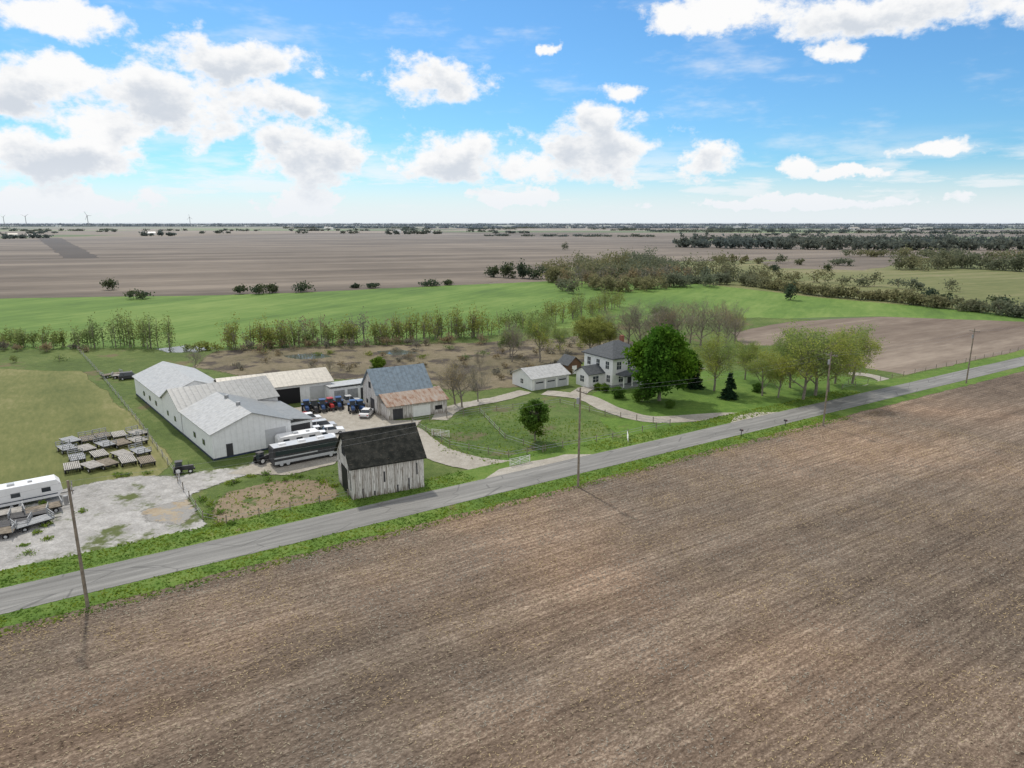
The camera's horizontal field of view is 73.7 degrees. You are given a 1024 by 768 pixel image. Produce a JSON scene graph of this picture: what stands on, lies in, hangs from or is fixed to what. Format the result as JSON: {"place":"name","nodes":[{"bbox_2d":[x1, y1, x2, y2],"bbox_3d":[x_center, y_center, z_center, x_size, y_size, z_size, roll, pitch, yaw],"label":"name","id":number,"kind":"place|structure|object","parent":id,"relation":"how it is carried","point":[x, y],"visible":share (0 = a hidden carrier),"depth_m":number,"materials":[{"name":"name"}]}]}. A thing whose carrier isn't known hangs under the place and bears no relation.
{"place":"outdoors","nodes":[
{"label":"outdoors","id":0,"kind":"place"},
{"bbox_2d":[38,238,98,257],"bbox_3d":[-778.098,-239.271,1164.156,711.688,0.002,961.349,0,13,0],"label":"dark field strip","id":1,"kind":"object","parent":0,"point":[63,248],"visible":0.82,"depth_m":918.20,"materials":[{"name":"soil"}]},
{"bbox_2d":[0,369,172,488],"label":"hay field","id":2,"kind":"structure","parent":0,"point":[42,413],"depth_m":124.57,"materials":[{"name":"green plant"}]},
{"bbox_2d":[55,439,77,453],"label":"hay wagon","id":3,"kind":"object","parent":2,"relation":"on","point":[65,447],"visible":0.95,"depth_m":109.45,"materials":[{"name":"grey metal"}]},
{"bbox_2d":[67,448,85,461],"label":"hay wagon","id":4,"kind":"object","parent":2,"relation":"on","point":[76,456],"visible":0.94,"depth_m":104.88,"materials":[{"name":"grey metal"}]},
{"bbox_2d":[79,460,103,472],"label":"hay wagon","id":5,"kind":"object","parent":2,"relation":"on","point":[91,464],"visible":1,"depth_m":101.64,"materials":[{"name":"brown wood"}]},
{"bbox_2d":[93,436,116,448],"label":"hay wagon","id":6,"kind":"object","parent":2,"relation":"on","point":[106,443],"visible":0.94,"depth_m":111.43,"materials":[{"name":"grey metal"}]},
{"bbox_2d":[128,442,151,456],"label":"hay wagon","id":7,"kind":"object","parent":2,"relation":"on","point":[140,450],"visible":0.91,"depth_m":108.01,"materials":[{"name":"grey metal"}]},
{"bbox_2d":[0,462,253,570],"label":"gravel lot","id":8,"kind":"structure","parent":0,"point":[112,516],"depth_m":85.23,"materials":[{"name":"grey gravel"}]},
{"bbox_2d":[0,520,25,538],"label":"hay wagon","id":9,"kind":"object","parent":8,"relation":"on","point":[5,531],"visible":0.99,"depth_m":79.98,"materials":[{"name":"brown wood"}]},
{"bbox_2d":[0,512,32,529],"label":"hay wagon","id":10,"kind":"object","parent":8,"relation":"on","point":[5,523],"visible":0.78,"depth_m":82.38,"materials":[{"name":"grey metal"}]},
{"bbox_2d":[7,502,48,519],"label":"hay wagon","id":11,"kind":"object","parent":8,"relation":"on","point":[18,515],"visible":0.77,"depth_m":84.64,"materials":[{"name":"grey metal"}]},
{"bbox_2d":[10,508,61,531],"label":"hay wagon","id":12,"kind":"object","parent":8,"relation":"on","point":[45,518],"visible":0.95,"depth_m":82.65,"materials":[{"name":"grey metal"}]},
{"bbox_2d":[0,474,73,507],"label":"travel trailer","id":13,"kind":"object","parent":8,"relation":"on","point":[14,490],"visible":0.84,"depth_m":88.81,"materials":[{"name":"white metal"}]},
{"bbox_2d":[22,496,69,517],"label":"hay wagon","id":14,"kind":"object","parent":8,"relation":"on","point":[55,506],"visible":0.84,"depth_m":86.74,"materials":[{"name":"brown wood"}]},
{"bbox_2d":[141,499,197,525],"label":"sand patch","id":15,"kind":"object","parent":8,"relation":"on","point":[179,512],"visible":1,"depth_m":86.69,"materials":[{"name":"beige sand"}]},
{"bbox_2d":[173,460,194,474],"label":"tractor","id":16,"kind":"object","parent":8,"relation":"on","point":[182,467],"visible":0.96,"depth_m":99.89,"materials":[{"name":"black metal"}]},
{"bbox_2d":[212,479,338,522],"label":"dirt patch","id":17,"kind":"object","parent":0,"point":[264,492],"visible":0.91,"depth_m":91.44,"materials":[{"name":"brown soil"}]},
{"bbox_2d":[285,353,331,358],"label":"marsh pool","id":18,"kind":"structure","parent":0,"point":[304,356],"depth_m":187.45,"materials":[{"name":"grey liquid"}]},
{"bbox_2d":[227,401,420,474],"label":"yard","id":19,"kind":"structure","parent":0,"point":[346,420],"depth_m":122.52,"materials":[{"name":"beige gravel"}]},
{"bbox_2d":[253,451,268,464],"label":"tractor","id":20,"kind":"object","parent":19,"relation":"on","point":[262,457],"visible":0.8,"depth_m":103.94,"materials":[{"name":"black metal"}]},
{"bbox_2d":[275,428,322,442],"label":"motorhome","id":21,"kind":"object","parent":19,"relation":"on","point":[295,435],"visible":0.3,"depth_m":110.91,"materials":[{"name":"white metal"}]},
{"bbox_2d":[268,433,337,466],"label":"motor coach","id":22,"kind":"object","parent":19,"relation":"on","point":[301,453],"visible":0.91,"depth_m":104.37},
{"bbox_2d":[193,336,633,390],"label":"marsh","id":23,"kind":"structure","parent":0,"point":[224,360],"depth_m":183.42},
{"bbox_2d":[9,340,588,361],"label":"marsh brush","id":24,"kind":"object","parent":23,"relation":"on","point":[317,353],"visible":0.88,"depth_m":188.52,"materials":[{"name":"brown plant"}]},
{"bbox_2d":[369,356,386,368],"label":"bush","id":25,"kind":"object","parent":23,"relation":"on","point":[377,362],"visible":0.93,"depth_m":169.45,"materials":[{"name":"green plant"}]},
{"bbox_2d":[230,334,624,389],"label":"marsh brush","id":26,"kind":"object","parent":23,"relation":"on","point":[278,353],"visible":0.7,"depth_m":179.62,"materials":[{"name":"brown plant"}]},
{"bbox_2d":[498,320,531,361],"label":"bare tree","id":27,"kind":"object","parent":23,"relation":"on","point":[515,338],"visible":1,"depth_m":178.47,"materials":[{"name":"brown plant"}]},
{"bbox_2d":[522,307,564,361],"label":"budding tree","id":28,"kind":"object","parent":23,"relation":"on","point":[535,332],"visible":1,"depth_m":178.15,"materials":[{"name":"green plant"}]},
{"bbox_2d":[556,354,582,373],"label":"garden shed","id":29,"kind":"structure","parent":23,"relation":"on","point":[569,362],"depth_m":165.80,"materials":[{"name":"brown"}]},
{"bbox_2d":[570,315,614,347],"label":"leafy tree","id":30,"kind":"object","parent":23,"relation":"on","point":[587,332],"visible":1,"depth_m":185.41,"materials":[{"name":"green plant"}]},
{"bbox_2d":[579,314,618,344],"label":"leafy tree","id":31,"kind":"object","parent":23,"relation":"on","point":[609,336],"visible":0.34,"depth_m":190.95,"materials":[{"name":"green plant"}]},
{"bbox_2d":[605,304,648,343],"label":"bare tree","id":32,"kind":"object","parent":23,"relation":"on","point":[626,319],"visible":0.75,"depth_m":195.62,"materials":[{"name":"brown plant"}]},
{"bbox_2d":[618,299,665,340],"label":"bare tree","id":33,"kind":"object","parent":23,"relation":"on","point":[636,323],"visible":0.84,"depth_m":193.21,"materials":[{"name":"brown plant"}]},
{"bbox_2d":[417,427,509,469],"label":"driveway","id":34,"kind":"structure","parent":0,"point":[451,457],"depth_m":107.35,"materials":[{"name":"beige gravel"}]},
{"bbox_2d":[0,233,929,298],"bbox_3d":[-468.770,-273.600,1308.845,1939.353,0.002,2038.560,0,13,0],"label":"field","id":35,"kind":"structure","parent":0,"point":[164,266],"depth_m":673.46,"materials":[{"name":"brown soil"}]},
{"bbox_2d":[484,258,570,279],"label":"evergreen row","id":36,"kind":"object","parent":35,"relation":"on","point":[522,270],"visible":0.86,"depth_m":447.79,"materials":[{"name":"green plant"}]},
{"bbox_2d":[99,243,1018,306],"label":"field trees","id":37,"kind":"object","parent":35,"relation":"on","point":[272,288],"visible":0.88,"depth_m":352.00,"materials":[{"name":"green plant"}]},
{"bbox_2d":[431,390,530,419],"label":"farm lane","id":38,"kind":"structure","parent":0,"point":[457,407],"depth_m":139.42,"materials":[{"name":"grey gravel"}]},
{"bbox_2d":[0,317,1008,525],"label":"grassland","id":39,"kind":"structure","parent":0,"point":[172,441],"depth_m":152.47,"materials":[{"name":"green plant"}]},
{"bbox_2d":[75,344,179,480],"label":"field fence","id":40,"kind":"object","parent":39,"relation":"on","point":[131,411],"visible":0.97,"depth_m":130.40,"materials":[{"name":"brown wood"}]},
{"bbox_2d":[132,361,314,460],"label":"machine shed","id":41,"kind":"structure","parent":39,"relation":"on","point":[208,416],"depth_m":117.49,"materials":[{"name":"white metal"}]},
{"bbox_2d":[136,391,309,460],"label":"doors and trim","id":42,"kind":"structure","parent":41,"relation":"in","point":[270,434],"depth_m":111.18,"materials":[{"name":"silver metal"}]},
{"bbox_2d":[176,474,348,522],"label":"wire fence","id":43,"kind":"object","parent":39,"relation":"on","point":[290,506],"visible":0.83,"depth_m":87.47,"materials":[{"name":"brown wood"}]},
{"bbox_2d":[213,367,333,403],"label":"pole barn","id":44,"kind":"structure","parent":39,"relation":"on","point":[294,386],"depth_m":139.99,"materials":[{"name":"white metal"}]},
{"bbox_2d":[275,385,324,403],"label":"doors","id":45,"kind":"structure","parent":44,"relation":"in","point":[290,395],"depth_m":138.91,"materials":[{"name":"white paint"}]},
{"bbox_2d":[324,378,362,399],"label":"shed","id":46,"kind":"structure","parent":39,"relation":"on","point":[353,388],"depth_m":141.31,"materials":[{"name":"white metal"}]},
{"bbox_2d":[334,387,362,398],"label":"doors","id":47,"kind":"structure","parent":46,"relation":"in","point":[353,392],"depth_m":141.32,"materials":[{"name":"grey metal"}]},
{"bbox_2d":[334,422,426,499],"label":"old wooden barn","id":48,"kind":"structure","parent":39,"relation":"on","point":[369,467],"depth_m":92.55,"materials":[{"name":"white wood"}]},
{"bbox_2d":[360,363,448,419],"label":"livestock barn","id":49,"kind":"structure","parent":39,"relation":"on","point":[399,392],"depth_m":131.50,"materials":[{"name":"white paint"}]},
{"bbox_2d":[366,381,441,419],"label":"doors","id":50,"kind":"structure","parent":49,"relation":"in","point":[419,410],"depth_m":129.76,"materials":[{"name":"white paint"}]},
{"bbox_2d":[435,364,469,404],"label":"bare tree","id":51,"kind":"object","parent":39,"relation":"on","point":[447,380],"visible":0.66,"depth_m":136.76,"materials":[{"name":"brown plant"}]},
{"bbox_2d":[463,364,496,400],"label":"bare tree","id":52,"kind":"object","parent":39,"relation":"on","point":[475,381],"visible":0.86,"depth_m":139.78,"materials":[{"name":"brown plant"}]},
{"bbox_2d":[510,363,570,390],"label":"garage","id":53,"kind":"structure","parent":39,"relation":"on","point":[533,378],"depth_m":152.23,"materials":[{"name":"white"}]},
{"bbox_2d":[520,376,566,389],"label":"doors","id":54,"kind":"structure","parent":53,"relation":"in","point":[562,381],"depth_m":151.83,"materials":[{"name":"silver metal"}]},
{"bbox_2d":[642,298,683,328],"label":"bare tree","id":55,"kind":"object","parent":39,"relation":"on","point":[660,306],"visible":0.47,"depth_m":198.63,"materials":[{"name":"brown plant"}]},
{"bbox_2d":[659,301,706,340],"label":"bare tree","id":56,"kind":"object","parent":39,"relation":"on","point":[678,323],"visible":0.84,"depth_m":191.32,"materials":[{"name":"brown plant"}]},
{"bbox_2d":[680,300,735,347],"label":"bare tree","id":57,"kind":"object","parent":39,"relation":"on","point":[707,320],"visible":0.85,"depth_m":199.28,"materials":[{"name":"brown plant"}]},
{"bbox_2d":[697,300,738,342],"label":"bare tree","id":58,"kind":"object","parent":39,"relation":"on","point":[717,311],"visible":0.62,"depth_m":201.82,"materials":[{"name":"brown plant"}]},
{"bbox_2d":[712,307,744,346],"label":"bare tree","id":59,"kind":"object","parent":39,"relation":"on","point":[728,321],"visible":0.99,"depth_m":190.98,"materials":[{"name":"brown plant"}]},
{"bbox_2d":[0,371,1023,767],"bbox_3d":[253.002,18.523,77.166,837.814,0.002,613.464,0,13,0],"label":"field","id":60,"kind":"structure","parent":0,"point":[988,411],"depth_m":60.81,"materials":[{"name":"soil"}]},
{"bbox_2d":[0,281,1023,349],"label":"crop field","id":61,"kind":"structure","parent":0,"point":[194,319],"depth_m":291.76,"materials":[{"name":"green plant"}]},
{"bbox_2d":[0,356,1023,613],"bbox_3d":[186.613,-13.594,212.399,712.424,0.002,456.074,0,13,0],"label":"road","id":62,"kind":"structure","parent":0,"point":[38,592],"depth_m":87.71,"materials":[{"name":"grey asphalt"}]},
{"bbox_2d":[0,349,1023,636],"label":"verge","id":63,"kind":"structure","parent":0,"point":[284,552],"depth_m":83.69,"materials":[{"name":"green plant"}]},
{"bbox_2d":[63,480,89,606],"bbox_3d":[-40.760,15.262,63.886,0.840,13.200,2.200,-8,16,-31],"label":"utility pole","id":64,"kind":"object","parent":63,"relation":"on","point":[66,500],"visible":0.97,"depth_m":63.72,"materials":[{"name":"brown wood"}]},
{"bbox_2d":[6,470,339,556],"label":"weeds","id":65,"kind":"object","parent":63,"relation":"on","point":[200,498],"visible":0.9,"depth_m":89.02,"materials":[{"name":"green plant"}]},
{"bbox_2d":[576,387,586,486],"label":"utility pole","id":66,"kind":"object","parent":63,"relation":"on","point":[578,400],"visible":0.97,"depth_m":93.03,"materials":[{"name":"brown wood"}]},
{"bbox_2d":[0,328,1013,504],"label":"power line","id":67,"kind":"object","parent":66,"relation":"attached to","point":[439,421],"visible":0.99,"depth_m":79.90,"materials":[{"name":"grey metal"}]},
{"bbox_2d":[0,223,1023,319],"bbox_3d":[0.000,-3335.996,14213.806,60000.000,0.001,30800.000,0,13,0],"label":"ground","id":68,"kind":"structure","parent":0,"point":[90,232],"depth_m":2658.93,"materials":[{"name":"soil"}]},
{"bbox_2d":[0,306,493,351],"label":"hedgerow","id":69,"kind":"object","parent":68,"relation":"on","point":[3,345],"visible":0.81,"depth_m":203.93,"materials":[{"name":"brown plant"}]},
{"bbox_2d":[0,284,625,351],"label":"hedgerow","id":70,"kind":"object","parent":68,"relation":"on","point":[265,334],"visible":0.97,"depth_m":204.16,"materials":[{"name":"green plant"}]},
{"bbox_2d":[440,359,479,407],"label":"bare tree","id":71,"kind":"object","parent":68,"relation":"on","point":[457,381],"visible":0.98,"depth_m":134.84,"materials":[{"name":"brown plant"}]},
{"bbox_2d":[0,223,1023,228],"bbox_3d":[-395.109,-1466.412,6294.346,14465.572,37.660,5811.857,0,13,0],"label":"horizon trees","id":72,"kind":"object","parent":68,"relation":"on","point":[776,226],"visible":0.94,"depth_m":5545.79,"materials":[{"name":"green plant"}]},
{"bbox_2d":[0,226,1023,238],"bbox_3d":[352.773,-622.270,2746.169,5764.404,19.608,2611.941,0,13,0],"label":"treeline","id":73,"kind":"object","parent":68,"relation":"on","point":[408,231],"visible":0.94,"depth_m":2234.45,"materials":[{"name":"green plant"}]},
{"bbox_2d":[672,232,1023,250],"bbox_3d":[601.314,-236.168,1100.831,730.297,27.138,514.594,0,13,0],"label":"treeline","id":74,"kind":"object","parent":68,"relation":"on","point":[948,241],"visible":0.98,"depth_m":918.54,"materials":[{"name":"green plant"}]},
{"bbox_2d":[0,0,1023,222],"label":"sky","id":75,"kind":"structure","parent":0,"point":[112,111],"materials":[{"name":"blue"}]},
{"bbox_2d":[419,403,621,459],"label":"paddock","id":76,"kind":"structure","parent":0,"point":[563,411],"depth_m":120.86,"materials":[{"name":"green plant"}]},
{"bbox_2d":[517,398,551,440],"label":"young tree","id":77,"kind":"object","parent":76,"relation":"on","point":[537,418],"visible":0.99,"depth_m":112.71,"materials":[{"name":"green plant"}]},
{"bbox_2d":[411,399,670,456],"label":"paddock fence","id":78,"kind":"object","parent":76,"relation":"on","point":[508,454],"visible":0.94,"depth_m":120.21,"materials":[{"name":"grey wood"}]},
{"bbox_2d":[485,454,590,478],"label":"driveway apron","id":79,"kind":"object","parent":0,"point":[523,466],"visible":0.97,"depth_m":103.66,"materials":[{"name":"beige gravel"}]},
{"bbox_2d":[500,417,692,459],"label":"lawn","id":80,"kind":"structure","parent":0,"point":[623,424],"depth_m":121.42,"materials":[{"name":"green plant"}]},
{"bbox_2d":[541,390,735,422],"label":"driveway","id":81,"kind":"structure","parent":0,"point":[599,403],"depth_m":131.44,"materials":[{"name":"grey gravel"}]},
{"bbox_2d":[591,370,876,415],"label":"lawn","id":82,"kind":"structure","parent":0,"point":[688,401],"depth_m":145.27,"materials":[{"name":"green plant"}]},
{"bbox_2d":[575,335,642,388],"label":"farmhouse","id":83,"kind":"object","parent":82,"relation":"on","point":[603,363],"visible":0.75,"depth_m":153.18,"materials":[{"name":"white"}]},
{"bbox_2d":[580,335,631,382],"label":"windows and doors","id":84,"kind":"structure","parent":83,"relation":"in","point":[595,379],"depth_m":153.17,"materials":[{"name":"white paint"}]},
{"bbox_2d":[631,384,652,402],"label":"bush","id":85,"kind":"object","parent":82,"relation":"on","point":[637,397],"visible":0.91,"depth_m":139.25,"materials":[{"name":"green plant"}]},
{"bbox_2d":[622,320,701,400],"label":"maple tree","id":86,"kind":"object","parent":82,"relation":"on","point":[657,355],"visible":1,"depth_m":135.56,"materials":[{"name":"green plant"}]},
{"bbox_2d":[679,348,703,382],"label":"maple tree","id":87,"kind":"object","parent":82,"relation":"on","point":[698,364],"visible":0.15,"depth_m":150.78,"materials":[{"name":"green plant"}]},
{"bbox_2d":[684,362,704,389],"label":"spruce tree","id":88,"kind":"object","parent":82,"relation":"on","point":[697,381],"visible":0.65,"depth_m":150.92,"materials":[{"name":"green plant"}]},
{"bbox_2d":[692,331,743,390],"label":"budding tree","id":89,"kind":"object","parent":82,"relation":"on","point":[717,358],"visible":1,"depth_m":147.01,"materials":[{"name":"green plant"}]},
{"bbox_2d":[717,372,738,400],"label":"spruce tree","id":90,"kind":"object","parent":82,"relation":"on","point":[728,393],"visible":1,"depth_m":141.44,"materials":[{"name":"green plant"}]},
{"bbox_2d":[733,339,762,379],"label":"budding tree","id":91,"kind":"object","parent":82,"relation":"on","point":[744,355],"visible":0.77,"depth_m":157.62,"materials":[{"name":"green plant"}]},
{"bbox_2d":[742,344,783,395],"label":"budding tree","id":92,"kind":"object","parent":82,"relation":"on","point":[759,361],"visible":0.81,"depth_m":143.89,"materials":[{"name":"green plant"}]},
{"bbox_2d":[756,351,800,397],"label":"budding tree","id":93,"kind":"object","parent":82,"relation":"on","point":[782,376],"visible":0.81,"depth_m":141.16,"materials":[{"name":"green plant"}]},
{"bbox_2d":[767,320,819,387],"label":"budding tree","id":94,"kind":"object","parent":82,"relation":"on","point":[783,348],"visible":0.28,"depth_m":149.74,"materials":[{"name":"green plant"}]},
{"bbox_2d":[757,329,859,399],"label":"budding tree","id":95,"kind":"object","parent":82,"relation":"on","point":[802,355],"visible":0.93,"depth_m":136.53,"materials":[{"name":"green plant"}]},
{"bbox_2d":[774,319,874,395],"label":"budding tree","id":96,"kind":"object","parent":82,"relation":"on","point":[821,341],"visible":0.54,"depth_m":139.46,"materials":[{"name":"green plant"}]},
{"bbox_2d":[808,325,875,391],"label":"budding tree","id":97,"kind":"object","parent":82,"relation":"on","point":[849,368],"visible":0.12,"depth_m":145.74,"materials":[{"name":"green plant"}]},
{"bbox_2d":[827,324,889,383],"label":"budding tree","id":98,"kind":"object","parent":82,"relation":"on","point":[867,343],"visible":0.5,"depth_m":152.05,"materials":[{"name":"green plant"}]},
{"bbox_2d":[566,258,1023,313],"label":"meadow","id":99,"kind":"structure","parent":0,"point":[981,284],"depth_m":431.56,"materials":[{"name":"green plant"}]},
{"bbox_2d":[527,242,718,292],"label":"woodlot","id":100,"kind":"object","parent":99,"relation":"on","point":[623,262],"visible":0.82,"depth_m":414.72,"materials":[{"name":"green plant"}]},
{"bbox_2d":[554,259,694,286],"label":"woodlot","id":101,"kind":"object","parent":99,"relation":"on","point":[632,273],"visible":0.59,"depth_m":403.07,"materials":[{"name":"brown plant"}]},
{"bbox_2d":[680,250,1023,316],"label":"treeline","id":102,"kind":"object","parent":99,"relation":"on","point":[1000,307],"visible":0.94,"depth_m":358.13,"materials":[{"name":"green plant"}]},
{"bbox_2d":[712,242,1023,271],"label":"treeline","id":103,"kind":"object","parent":99,"relation":"on","point":[941,259],"visible":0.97,"depth_m":539.80,"materials":[{"name":"green plant"}]},
{"bbox_2d":[761,255,900,269],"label":"brown field strip","id":104,"kind":"object","parent":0,"point":[865,262],"visible":0.63,"depth_m":608.24,"materials":[{"name":"brown soil"}]},
{"bbox_2d":[732,317,1023,374],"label":"field","id":105,"kind":"structure","parent":0,"point":[900,333],"depth_m":218.43,"materials":[{"name":"brown soil"}]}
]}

